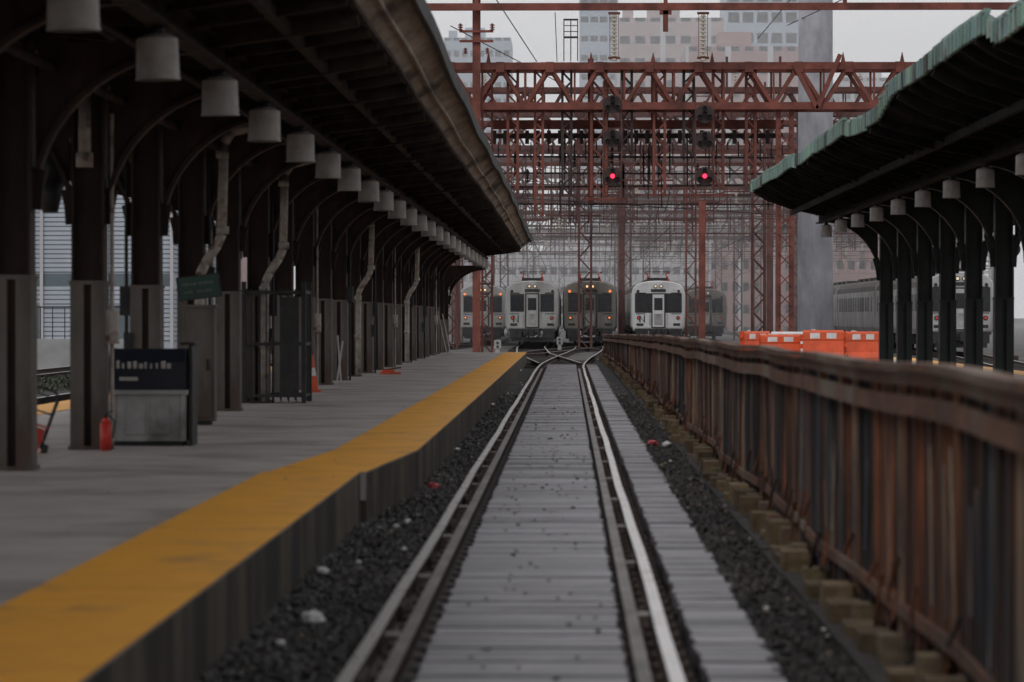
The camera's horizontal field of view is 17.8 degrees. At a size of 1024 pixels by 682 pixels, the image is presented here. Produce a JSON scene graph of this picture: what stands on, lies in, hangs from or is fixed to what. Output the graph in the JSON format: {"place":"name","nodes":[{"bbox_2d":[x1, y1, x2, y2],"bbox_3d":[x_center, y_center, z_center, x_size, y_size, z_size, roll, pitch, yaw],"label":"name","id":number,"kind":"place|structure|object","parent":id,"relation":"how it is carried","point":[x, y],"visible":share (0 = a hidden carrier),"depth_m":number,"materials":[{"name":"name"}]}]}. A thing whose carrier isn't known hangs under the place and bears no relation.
{"place":"outdoors","nodes":[
{"label":"outdoors","id":0,"kind":"place"},
{"bbox_2d":[36,181,215,347],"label":"parking building","id":1,"kind":"structure","parent":0,"point":[53,251],"depth_m":150.29,"materials":[{"name":"grey concrete"}]},
{"bbox_2d":[444,28,512,190],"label":"office tower","id":2,"kind":"structure","parent":0,"point":[455,47],"depth_m":759.79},
{"bbox_2d":[37,318,1023,681],"bbox_3d":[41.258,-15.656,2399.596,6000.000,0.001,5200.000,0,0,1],"label":"ground","id":3,"kind":"structure","parent":0,"point":[525,374],"depth_m":83.53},
{"bbox_2d":[37,372,69,391],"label":"weeds","id":4,"kind":"object","parent":3,"relation":"on","point":[54,383],"visible":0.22,"depth_m":85.15,"materials":[{"name":"green plant"}]},
{"bbox_2d":[37,306,123,368],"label":"boundary wall","id":5,"kind":"structure","parent":3,"relation":"on","point":[53,353],"depth_m":112.30,"materials":[{"name":"concrete"}]},
{"bbox_2d":[0,352,526,681],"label":"platform","id":6,"kind":"structure","parent":3,"relation":"on","point":[98,583],"depth_m":23.55,"materials":[{"name":"concrete"}]},
{"bbox_2d":[37,385,59,452],"bbox_3d":[-4.829,0.798,33.093,0.450,0.682,0.400,21,-5,-15],"label":"hand truck","id":7,"kind":"object","parent":6,"relation":"on","point":[43,447],"visible":0.49,"depth_m":33.11,"materials":[{"name":"metal"}]},
{"bbox_2d":[0,0,127,53],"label":"canopy column","id":8,"kind":"structure","parent":6,"relation":"on","point":[19,19],"depth_m":24.79,"materials":[{"name":"metal"}]},
{"bbox_2d":[4,0,531,262],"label":"station canopy","id":9,"kind":"object","parent":8,"relation":"on","point":[375,90],"visible":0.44,"depth_m":37.98,"materials":[{"name":"metal"}]},
{"bbox_2d":[42,153,63,212],"bbox_3d":[-4.859,-1.926,34.376,0.320,1.150,0.320,0,0,1],"label":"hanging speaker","id":10,"kind":"object","parent":9,"relation":"hanging from","point":[53,188],"visible":0.57,"depth_m":34.28},
{"bbox_2d":[46,0,100,31],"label":"platform lamp","id":11,"kind":"object","parent":9,"relation":"hanging from","point":[73,15],"visible":1,"depth_m":22.02,"materials":[{"name":"metal"}]},
{"bbox_2d":[76,95,92,167],"bbox_3d":[-4.249,-2.425,33.761,0.522,1.257,0.180,0,0,1],"label":"downpipe","id":12,"kind":"object","parent":9,"relation":"attached to","point":[84,156],"visible":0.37,"depth_m":33.71,"materials":[{"name":"metal"}]},
{"bbox_2d":[135,26,180,80],"bbox_3d":[-2.907,-2.363,26.773,0.374,0.445,0.374,-1,1,5],"label":"platform lamp","id":13,"kind":"object","parent":9,"relation":"hanging from","point":[157,54],"visible":1,"depth_m":26.63,"materials":[{"name":"metal"}]},
{"bbox_2d":[201,70,239,115],"bbox_3d":[-2.819,-2.398,31.530,0.374,0.445,0.374,-2,3,-35],"label":"platform lamp","id":14,"kind":"object","parent":9,"relation":"hanging from","point":[219,92],"visible":1,"depth_m":31.39,"materials":[{"name":"metal"}]},
{"bbox_2d":[247,102,280,142],"bbox_3d":[-2.740,-2.431,36.141,0.374,0.445,0.374,1,0,-43],"label":"platform lamp","id":15,"kind":"object","parent":9,"relation":"hanging from","point":[264,123],"visible":1,"depth_m":36.00,"materials":[{"name":"metal"}]},
{"bbox_2d":[286,127,314,161],"bbox_3d":[-2.648,-2.466,40.884,0.374,0.445,0.374,-1,2,-14],"label":"platform lamp","id":16,"kind":"object","parent":9,"relation":"hanging from","point":[300,145],"visible":1,"depth_m":40.74,"materials":[{"name":"metal"}]},
{"bbox_2d":[315,147,340,178],"bbox_3d":[-2.570,-2.501,45.688,0.374,0.445,0.374,1,1,-31],"label":"platform lamp","id":17,"kind":"object","parent":9,"relation":"hanging from","point":[328,162],"visible":1,"depth_m":45.55,"materials":[{"name":"metal"}]},
{"bbox_2d":[337,162,361,190],"bbox_3d":[-2.504,-2.534,50.271,0.374,0.445,0.374,2,3,38],"label":"platform lamp","id":18,"kind":"object","parent":9,"relation":"hanging from","point":[350,180],"visible":0.89,"depth_m":50.13,"materials":[{"name":"metal"}]},
{"bbox_2d":[358,176,379,202],"bbox_3d":[-2.416,-2.569,55.064,0.374,0.445,0.374,-1,-2,31],"label":"platform lamp","id":19,"kind":"object","parent":9,"relation":"hanging from","point":[369,193],"visible":0.91,"depth_m":54.92,"materials":[{"name":"metal"}]},
{"bbox_2d":[374,187,393,210],"bbox_3d":[-2.338,-2.603,59.614,0.374,0.445,0.374,1,-1,-4],"label":"platform lamp","id":20,"kind":"object","parent":9,"relation":"hanging from","point":[386,202],"visible":0.84,"depth_m":59.46,"materials":[{"name":"metal"}]},
{"bbox_2d":[0,41,196,470],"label":"canopy column","id":21,"kind":"structure","parent":6,"relation":"on","point":[76,79],"depth_m":29.44,"materials":[{"name":"metal"}]},
{"bbox_2d":[100,410,114,450],"bbox_3d":[-4.155,0.915,33.491,0.142,0.412,0.120,0,1,-34],"label":"fire extinguisher","id":22,"kind":"object","parent":6,"relation":"on","point":[106,436],"visible":1,"depth_m":33.44,"materials":[{"name":"red paint"}]},
{"bbox_2d":[35,80,247,449],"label":"canopy column","id":23,"kind":"structure","parent":6,"relation":"on","point":[138,116],"depth_m":34.09,"materials":[{"name":"metal"}]},
{"bbox_2d":[105,114,118,448],"bbox_3d":[-4.175,-0.619,34.063,0.140,3.500,0.120,0,0,1],"label":"conduit","id":24,"kind":"object","parent":23,"relation":"attached to","point":[111,326],"visible":0.91,"depth_m":34.05,"materials":[{"name":"metal"}]},
{"bbox_2d":[109,342,199,445],"bbox_3d":[-3.859,0.568,35.274,0.930,1.110,0.738,0,0,1],"label":"information board","id":25,"kind":"object","parent":6,"relation":"on","point":[155,396],"visible":0.95,"depth_m":34.97,"materials":[{"name":"metal"}]},
{"bbox_2d":[69,108,285,347],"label":"canopy column","id":26,"kind":"structure","parent":6,"relation":"on","point":[186,144],"depth_m":38.75,"materials":[{"name":"metal"}]},
{"bbox_2d":[120,158,132,347],"bbox_3d":[-4.566,-0.652,38.670,0.160,3.500,0.220,0,0,1],"label":"conduit","id":27,"kind":"object","parent":26,"relation":"attached to","point":[125,306],"visible":0.6,"depth_m":38.70,"materials":[{"name":"metal"}]},
{"bbox_2d":[69,130,316,347],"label":"canopy column","id":28,"kind":"structure","parent":6,"relation":"on","point":[189,223],"depth_m":43.40,"materials":[{"name":"metal"}]},
{"bbox_2d":[176,273,221,301],"bbox_3d":[-4.099,-0.699,42.402,0.580,0.310,0.325,-7,3,-19],"label":"platform sign","id":29,"kind":"object","parent":28,"relation":"attached to","point":[203,286],"visible":1,"depth_m":42.25,"materials":[{"name":"metal"}]},
{"bbox_2d":[195,123,248,304],"bbox_3d":[-3.758,-0.947,43.185,0.931,3.963,0.190,0,0,1],"label":"downpipe","id":30,"kind":"object","parent":28,"relation":"attached to","point":[222,156],"visible":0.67,"depth_m":43.12,"materials":[{"name":"metal"}]},
{"bbox_2d":[181,305,218,424],"bbox_3d":[-4.001,0.305,41.868,0.440,1.540,0.360,0,0,1],"label":"electrical cabinet","id":31,"kind":"object","parent":6,"relation":"on","point":[200,323],"visible":0.76,"depth_m":41.71,"materials":[{"name":"metal"}]},
{"bbox_2d":[206,149,323,410],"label":"canopy column","id":32,"kind":"structure","parent":6,"relation":"on","point":[266,172],"depth_m":48.04,"materials":[{"name":"metal"}]},
{"bbox_2d":[242,282,311,402],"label":"steel gate","id":33,"kind":"structure","parent":6,"relation":"on","point":[289,343],"depth_m":52.34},
{"bbox_2d":[241,163,345,402],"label":"canopy column","id":34,"kind":"structure","parent":6,"relation":"on","point":[258,253],"depth_m":52.69,"materials":[{"name":"metal"}]},
{"bbox_2d":[269,186,277,402],"bbox_3d":[-3.866,-0.754,52.610,0.160,3.500,0.220,0,0,1],"label":"conduit","id":35,"kind":"object","parent":34,"relation":"attached to","point":[271,309],"visible":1,"depth_m":52.64,"materials":[{"name":"metal"}]},
{"bbox_2d":[259,160,315,400],"bbox_3d":[-3.598,-1.014,52.484,0.931,3.963,0.190,0,0,1],"label":"downpipe","id":36,"kind":"object","parent":34,"relation":"attached to","point":[283,184],"visible":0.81,"depth_m":52.43,"materials":[{"name":"metal"}]},
{"bbox_2d":[270,176,364,391],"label":"canopy column","id":37,"kind":"structure","parent":6,"relation":"on","point":[312,198],"depth_m":57.34,"materials":[{"name":"metal"}]},
{"bbox_2d":[271,187,380,389],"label":"canopy column","id":38,"kind":"structure","parent":6,"relation":"on","point":[331,207],"depth_m":61.99,"materials":[{"name":"metal"}]},
{"bbox_2d":[314,207,320,382],"bbox_3d":[-3.695,-0.822,61.958,0.140,3.500,0.120,0,0,1],"label":"conduit","id":39,"kind":"object","parent":38,"relation":"attached to","point":[317,322],"visible":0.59,"depth_m":61.95,"materials":[{"name":"metal"}]},
{"bbox_2d":[294,196,393,384],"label":"canopy column","id":40,"kind":"structure","parent":6,"relation":"on","point":[346,217],"depth_m":66.63,"materials":[{"name":"metal"}]},
{"bbox_2d":[332,208,387,380],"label":"canopy column","id":41,"kind":"structure","parent":6,"relation":"on","point":[361,224],"depth_m":71.23,"materials":[{"name":"metal"}]},
{"bbox_2d":[347,214,399,376],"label":"canopy column","id":42,"kind":"structure","parent":6,"relation":"on","point":[358,262],"depth_m":75.94,"materials":[{"name":"metal"}]},
{"bbox_2d":[354,222,374,374],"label":"downpipe","id":43,"kind":"object","parent":42,"relation":"attached to","point":[358,296],"visible":0.75,"depth_m":75.77,"materials":[{"name":"metal"}]},
{"bbox_2d":[361,220,409,372],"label":"canopy column","id":44,"kind":"structure","parent":6,"relation":"on","point":[385,235],"depth_m":80.52,"materials":[{"name":"metal"}]},
{"bbox_2d":[373,225,415,369],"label":"canopy column","id":45,"kind":"structure","parent":6,"relation":"on","point":[394,241],"depth_m":85.23,"materials":[{"name":"metal"}]},
{"bbox_2d":[383,231,422,366],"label":"canopy column","id":46,"kind":"structure","parent":6,"relation":"on","point":[404,244],"depth_m":89.83,"materials":[{"name":"metal"}]},
{"bbox_2d":[393,236,428,364],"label":"canopy column","id":47,"kind":"structure","parent":6,"relation":"on","point":[412,248],"depth_m":94.48,"materials":[{"name":"metal"}]},
{"bbox_2d":[404,247,419,361],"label":"downpipe","id":48,"kind":"object","parent":6,"relation":"on","point":[411,291],"visible":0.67,"depth_m":98.77,"materials":[{"name":"metal"}]},
{"bbox_2d":[402,241,436,362],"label":"canopy column","id":49,"kind":"structure","parent":6,"relation":"on","point":[426,246],"depth_m":99.18,"materials":[{"name":"metal"}]},
{"bbox_2d":[416,247,448,358],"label":"canopy column","id":50,"kind":"structure","parent":6,"relation":"on","point":[428,263],"depth_m":108.42,"materials":[{"name":"metal"}]},
{"bbox_2d":[409,242,462,360],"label":"canopy column","id":51,"kind":"structure","parent":6,"relation":"on","point":[426,255],"depth_m":103.77,"materials":[{"name":"metal"}]},
{"bbox_2d":[429,252,456,354],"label":"canopy column","id":52,"kind":"structure","parent":6,"relation":"on","point":[443,262],"depth_m":117.72,"materials":[{"name":"metal"}]},
{"bbox_2d":[434,255,459,353],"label":"canopy column","id":53,"kind":"structure","parent":6,"relation":"on","point":[447,265],"depth_m":122.42,"materials":[{"name":"metal"}]},
{"bbox_2d":[423,248,471,356],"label":"canopy column","id":54,"kind":"structure","parent":6,"relation":"on","point":[437,261],"depth_m":113.07,"materials":[{"name":"metal"}]},
{"bbox_2d":[59,367,831,680],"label":"litter","id":55,"kind":"object","parent":3,"relation":"on","point":[314,616],"visible":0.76,"depth_m":24.03,"materials":[{"name":"white plastic"}]},
{"bbox_2d":[439,266,481,352],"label":"canopy column","id":56,"kind":"structure","parent":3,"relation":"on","point":[452,273],"depth_m":127.08,"materials":[{"name":"brown metal"}]},
{"bbox_2d":[444,268,484,351],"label":"canopy column","id":57,"kind":"structure","parent":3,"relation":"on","point":[448,299],"depth_m":131.72,"materials":[{"name":"brown metal"}]},
{"bbox_2d":[196,394,913,681],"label":"ballast stones","id":58,"kind":"object","parent":3,"relation":"on","point":[374,576],"visible":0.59,"depth_m":21.98,"materials":[{"name":"gravel"}]},
{"bbox_2d":[336,335,786,681],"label":"railway track","id":59,"kind":"structure","parent":3,"relation":"on","point":[392,647],"depth_m":21.70,"materials":[{"name":"metal"}]},
{"bbox_2d":[562,272,616,345],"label":"commuter train","id":60,"kind":"object","parent":59,"relation":"on","point":[604,307],"visible":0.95,"depth_m":187.90,"materials":[{"name":"metal"}]},
{"bbox_2d":[413,364,786,681],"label":"timber track crossing","id":61,"kind":"object","parent":59,"relation":"on","point":[547,612],"visible":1,"depth_m":21.00,"materials":[{"name":"wood"}]},
{"bbox_2d":[609,366,887,681],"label":"timber kerb","id":62,"kind":"structure","parent":3,"relation":"on","point":[870,666],"depth_m":20.34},
{"bbox_2d":[599,334,1023,681],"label":"trackside fence","id":63,"kind":"object","parent":3,"relation":"on","point":[888,503],"visible":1,"depth_m":18.31,"materials":[{"name":"metal"}]},
{"bbox_2d":[893,357,1023,376],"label":"platform","id":64,"kind":"structure","parent":3,"relation":"on","point":[1018,373],"depth_m":87.33,"materials":[{"name":"concrete"}]},
{"bbox_2d":[757,334,802,356],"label":"construction barrier","id":65,"kind":"object","parent":64,"relation":"on","point":[790,342],"visible":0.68,"depth_m":100.17,"materials":[{"name":"orange plastic"}]},
{"bbox_2d":[800,329,846,354],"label":"construction barrier","id":66,"kind":"object","parent":64,"relation":"on","point":[829,341],"visible":0.78,"depth_m":99.43,"materials":[{"name":"orange plastic"}]},
{"bbox_2d":[824,218,896,369],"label":"canopy column","id":67,"kind":"structure","parent":64,"relation":"on","point":[867,235],"depth_m":86.26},
{"bbox_2d":[844,330,878,359],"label":"construction barrier","id":68,"kind":"object","parent":64,"relation":"on","point":[863,344],"visible":0.69,"depth_m":100.20,"materials":[{"name":"orange plastic"}]},
{"bbox_2d":[843,213,916,370],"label":"canopy column","id":69,"kind":"structure","parent":64,"relation":"on","point":[901,260],"depth_m":81.61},
{"bbox_2d":[859,206,938,362],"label":"canopy column","id":70,"kind":"structure","parent":64,"relation":"on","point":[924,268],"depth_m":76.96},
{"bbox_2d":[878,199,963,363],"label":"canopy column","id":71,"kind":"structure","parent":64,"relation":"on","point":[946,256],"depth_m":72.31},
{"bbox_2d":[893,191,993,367],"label":"canopy column","id":72,"kind":"structure","parent":64,"relation":"on","point":[972,246],"depth_m":67.66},
{"bbox_2d":[917,182,1020,374],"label":"canopy column","id":73,"kind":"structure","parent":64,"relation":"on","point":[1003,243],"depth_m":63.02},
{"bbox_2d":[948,171,1023,258],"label":"canopy column","id":74,"kind":"structure","parent":64,"relation":"on","point":[1008,190],"depth_m":58.38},
{"bbox_2d":[451,118,841,342],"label":"catenary gantry","id":75,"kind":"object","parent":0,"point":[504,160],"visible":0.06,"depth_m":232.51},
{"bbox_2d":[271,324,1023,359],"bbox_3d":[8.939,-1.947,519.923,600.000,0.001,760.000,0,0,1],"label":"yard ground","id":76,"kind":"structure","parent":0,"point":[988,350],"depth_m":212.84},
{"bbox_2d":[37,333,510,404],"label":"railway track","id":77,"kind":"structure","parent":76,"relation":"on","point":[66,396],"depth_m":185.52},
{"bbox_2d":[461,277,504,341],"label":"commuter train","id":78,"kind":"object","parent":77,"relation":"on","point":[498,311],"visible":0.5,"depth_m":212.02,"materials":[{"name":"silver metal"}]},
{"bbox_2d":[508,331,582,367],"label":"railway track","id":79,"kind":"structure","parent":76,"relation":"on","point":[533,362],"depth_m":164.35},
{"bbox_2d":[505,272,560,345],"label":"commuter train","id":80,"kind":"object","parent":79,"relation":"on","point":[532,306],"visible":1,"depth_m":186.96,"materials":[{"name":"silver metal"}]},
{"bbox_2d":[483,235,698,328],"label":"office building","id":81,"kind":"structure","parent":76,"relation":"on","point":[636,280],"depth_m":499.83,"materials":[{"name":"grey glass"}]},
{"bbox_2d":[579,0,617,227],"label":"office tower","id":82,"kind":"structure","parent":76,"relation":"on","point":[595,33],"depth_m":699.34,"materials":[{"name":"grey concrete"}]},
{"bbox_2d":[450,0,878,286],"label":"catenary wires","id":83,"kind":"object","parent":76,"relation":"on","point":[591,209],"visible":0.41,"depth_m":213.28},
{"bbox_2d":[612,172,718,250],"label":"brick building","id":84,"kind":"structure","parent":76,"relation":"on","point":[674,241],"depth_m":539.49,"materials":[{"name":"grey brick"}]},
{"bbox_2d":[615,10,723,183],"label":"apartment tower","id":85,"kind":"structure","parent":76,"relation":"on","point":[642,39],"depth_m":599.25,"materials":[{"name":"beige concrete"}]},
{"bbox_2d":[648,331,738,349],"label":"railway track","id":86,"kind":"structure","parent":76,"relation":"on","point":[688,336],"depth_m":252.69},
{"bbox_2d":[681,281,726,338],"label":"commuter train","id":87,"kind":"object","parent":86,"relation":"on","point":[716,312],"visible":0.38,"depth_m":239.74,"materials":[{"name":"metal"}]},
{"bbox_2d":[698,201,705,338],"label":"catenary mast","id":88,"kind":"object","parent":76,"relation":"on","point":[702,265],"visible":0.77,"depth_m":150.35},
{"bbox_2d":[495,154,956,331],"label":"catenary gantry","id":89,"kind":"object","parent":76,"relation":"on","point":[728,239],"visible":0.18,"depth_m":262.25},
{"bbox_2d":[463,223,993,280],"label":"catenary gantry","id":90,"kind":"object","parent":76,"relation":"on","point":[572,269],"visible":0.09,"depth_m":470.43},
{"bbox_2d":[733,213,766,339],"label":"catenary mast","id":91,"kind":"object","parent":76,"relation":"on","point":[734,278],"visible":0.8,"depth_m":259.66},
{"bbox_2d":[720,0,798,45],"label":"apartment tower","id":92,"kind":"structure","parent":76,"relation":"on","point":[778,31],"depth_m":618.84,"materials":[{"name":"grey concrete"}]},
{"bbox_2d":[797,0,832,331],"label":"steel monopole","id":93,"kind":"object","parent":76,"relation":"on","point":[815,249],"depth_m":174.88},
{"bbox_2d":[723,331,1023,370],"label":"railway track","id":94,"kind":"structure","parent":76,"relation":"on","point":[988,362],"depth_m":137.97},
{"bbox_2d":[833,260,992,352],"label":"commuter train","id":95,"kind":"object","parent":94,"relation":"on","point":[855,306],"visible":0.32,"depth_m":173.45,"materials":[{"name":"silver metal"}]},
{"bbox_2d":[294,0,1023,317],"label":"sky","id":96,"kind":"structure","parent":0,"point":[862,35],"materials":[{"name":"white"}]},
{"bbox_2d":[454,82,865,344],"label":"catenary gantry","id":97,"kind":"object","parent":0,"point":[621,233],"visible":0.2,"depth_m":205.19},
{"bbox_2d":[449,56,920,349],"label":"catenary gantry","id":98,"kind":"object","parent":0,"point":[789,92],"visible":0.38,"depth_m":186.20,"materials":[{"name":"metal"}]},
{"bbox_2d":[597,80,627,203],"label":"railway signal","id":99,"kind":"object","parent":98,"relation":"attached to","point":[612,104],"visible":1,"depth_m":163.00,"materials":[{"name":"black"}]},
{"bbox_2d":[689,90,719,203],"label":"railway signal","id":100,"kind":"object","parent":98,"relation":"attached to","point":[704,113],"visible":1,"depth_m":162.92,"materials":[{"name":"black"}]},
{"bbox_2d":[449,166,956,333],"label":"catenary gantry","id":101,"kind":"object","parent":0,"point":[732,178],"visible":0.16,"depth_m":300.35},
{"bbox_2d":[685,184,732,336],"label":"catenary mast","id":102,"kind":"object","parent":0,"point":[686,272],"visible":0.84,"depth_m":204.77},
{"bbox_2d":[449,190,983,334],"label":"catenary gantry","id":103,"kind":"object","parent":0,"point":[679,216],"visible":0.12,"depth_m":345.31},
{"bbox_2d":[427,0,1014,351],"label":"catenary gantry","id":104,"kind":"object","parent":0,"point":[476,67],"visible":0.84,"depth_m":164.92,"materials":[{"name":"metal"}]},
{"bbox_2d":[463,204,989,288],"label":"catenary gantry","id":105,"kind":"object","parent":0,"point":[652,230],"visible":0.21,"depth_m":400.15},
{"bbox_2d":[682,32,797,241],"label":"apartment tower","id":106,"kind":"structure","parent":0,"point":[735,46],"depth_m":559.12,"materials":[{"name":"concrete"}]},
{"bbox_2d":[705,221,788,330],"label":"brick building","id":107,"kind":"structure","parent":0,"point":[727,285],"depth_m":429.48,"materials":[{"name":"brown brick"}]},
{"bbox_2d":[833,73,886,240],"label":"apartment tower","id":108,"kind":"structure","parent":0,"point":[879,81],"depth_m":638.61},
{"bbox_2d":[833,234,960,331],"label":"office building","id":109,"kind":"structure","parent":0,"point":[862,267],"depth_m":419.23,"materials":[{"name":"brick"}]},
{"bbox_3d":[8.846,-0.804,25.847,3.303,3.990,0.400,0,0,1],"label":"canopy column","id":110,"kind":"object","parent":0,"visible":0},
{"bbox_2d":[750,0,1023,225],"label":"station canopy","id":111,"kind":"object","parent":110,"relation":"on","point":[951,103],"visible":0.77,"depth_m":51.78,"materials":[{"name":"metal"}]},
{"bbox_2d":[976,164,994,187],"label":"platform lamp","id":112,"kind":"object","parent":111,"relation":"hanging from","point":[985,175],"visible":1,"depth_m":52.64,"materials":[{"name":"metal"}]},
{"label":"railway track","id":113,"kind":"structure","parent":0,"visible":0},
{"bbox_2d":[625,271,684,337],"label":"commuter train","id":114,"kind":"object","parent":113,"relation":"on","point":[654,306],"visible":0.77,"depth_m":186.84,"materials":[{"name":"metal"}]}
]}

